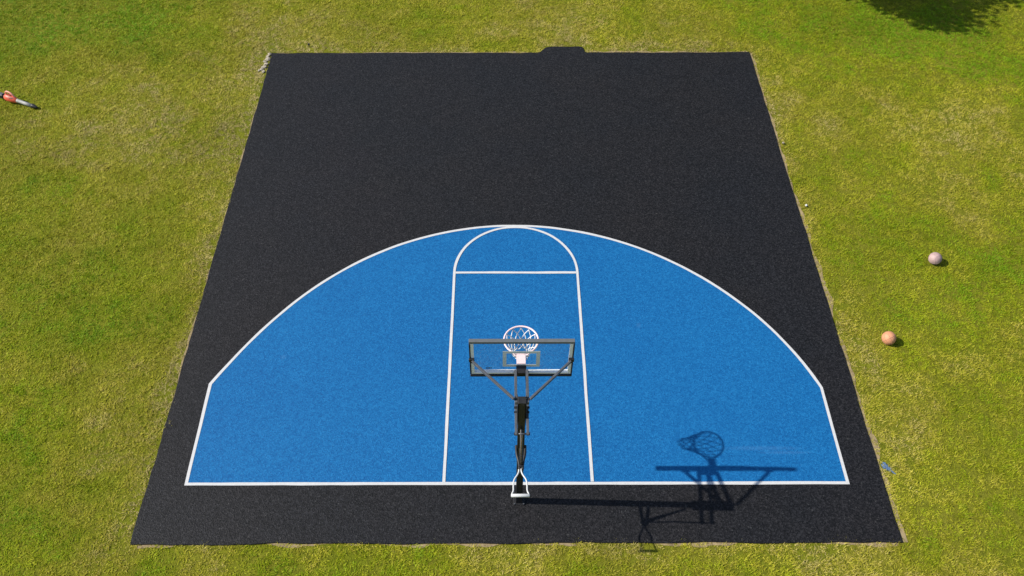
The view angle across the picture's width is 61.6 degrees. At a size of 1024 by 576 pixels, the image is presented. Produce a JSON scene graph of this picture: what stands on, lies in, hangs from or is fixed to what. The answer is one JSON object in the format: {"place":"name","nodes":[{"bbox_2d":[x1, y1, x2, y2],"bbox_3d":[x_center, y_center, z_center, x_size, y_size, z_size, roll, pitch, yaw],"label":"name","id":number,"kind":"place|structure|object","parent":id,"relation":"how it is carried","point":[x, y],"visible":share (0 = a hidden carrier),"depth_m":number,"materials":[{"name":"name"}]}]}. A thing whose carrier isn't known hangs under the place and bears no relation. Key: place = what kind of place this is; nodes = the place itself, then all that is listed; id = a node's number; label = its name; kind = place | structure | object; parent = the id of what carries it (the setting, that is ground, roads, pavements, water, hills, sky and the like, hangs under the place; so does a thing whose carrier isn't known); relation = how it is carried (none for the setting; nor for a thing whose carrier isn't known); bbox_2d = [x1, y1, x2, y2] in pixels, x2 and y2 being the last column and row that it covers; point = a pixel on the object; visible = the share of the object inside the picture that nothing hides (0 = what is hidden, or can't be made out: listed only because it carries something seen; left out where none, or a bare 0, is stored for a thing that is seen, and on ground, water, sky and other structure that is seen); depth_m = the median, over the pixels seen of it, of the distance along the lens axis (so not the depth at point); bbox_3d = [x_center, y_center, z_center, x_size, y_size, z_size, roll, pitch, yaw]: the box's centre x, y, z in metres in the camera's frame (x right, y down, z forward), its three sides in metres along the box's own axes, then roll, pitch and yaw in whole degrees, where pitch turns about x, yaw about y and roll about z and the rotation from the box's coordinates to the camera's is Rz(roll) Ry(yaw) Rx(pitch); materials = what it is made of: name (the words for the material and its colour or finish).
{"place":"outdoors","nodes":[
{"label":"outdoors","id":0,"kind":"place"},
{"bbox_2d":[0,0,1023,575],"bbox_3d":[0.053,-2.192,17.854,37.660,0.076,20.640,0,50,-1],"label":"grass","id":1,"kind":"structure","parent":0,"point":[452,566],"depth_m":17.04,"materials":[{"name":"green plant"}]},
{"bbox_2d":[0,91,37,107],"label":"leaf blower","id":2,"kind":"object","parent":1,"relation":"on","point":[10,97],"visible":1,"depth_m":19.29,"materials":[{"name":"red plastic"}]},
{"bbox_2d":[130,46,902,545],"bbox_3d":[0.039,-1.013,16.917,11.592,0.050,12.635,0,50,-1],"label":"court surface","id":3,"kind":"object","parent":1,"relation":"on","point":[354,158],"visible":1,"depth_m":17.21,"materials":[{"name":"black asphalt"}]},
{"bbox_2d":[188,227,845,482],"bbox_3d":[0.067,0.921,15.278,10.419,0.001,5.597,0,50,-1],"label":"court paint","id":4,"kind":"object","parent":3,"relation":"on","point":[343,377],"visible":1,"depth_m":14.71,"materials":[{"name":"blue paint"}]},
{"bbox_2d":[184,225,849,484],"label":"court lines","id":5,"kind":"object","parent":4,"relation":"on","point":[443,482],"visible":1,"depth_m":14.44,"materials":[{"name":"white paint"}]},
{"bbox_2d":[469,325,574,504],"bbox_3d":[-0.012,1.989,12.232,1.310,3.335,1.985,19,53,14],"label":"basketball hoop","id":6,"kind":"object","parent":3,"relation":"on","point":[521,408],"visible":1,"depth_m":11.52,"materials":[{"name":"black metal"}]},
{"bbox_2d":[881,462,895,473],"bbox_3d":[6.003,2.873,13.744,0.135,0.019,0.292,-17,53,-14],"label":"paint splash","id":7,"kind":"object","parent":1,"relation":"on","point":[887,467],"visible":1,"depth_m":13.75,"materials":[{"name":"paint"}]},
{"bbox_2d":[881,331,895,344],"bbox_3d":[6.689,0.887,15.255,0.248,0.248,0.248,-22,80,-39],"label":"basketball","id":8,"kind":"object","parent":1,"relation":"on","point":[888,337],"visible":1,"depth_m":15.17,"materials":[{"name":"orange rubber"}]},
{"bbox_2d":[928,252,941,264],"bbox_3d":[8.114,-0.568,16.477,0.237,0.237,0.238,31,57,23],"label":"basketball","id":9,"kind":"object","parent":1,"relation":"on","point":[934,258],"visible":1,"depth_m":16.40,"materials":[{"name":"white rubber"}]}
]}

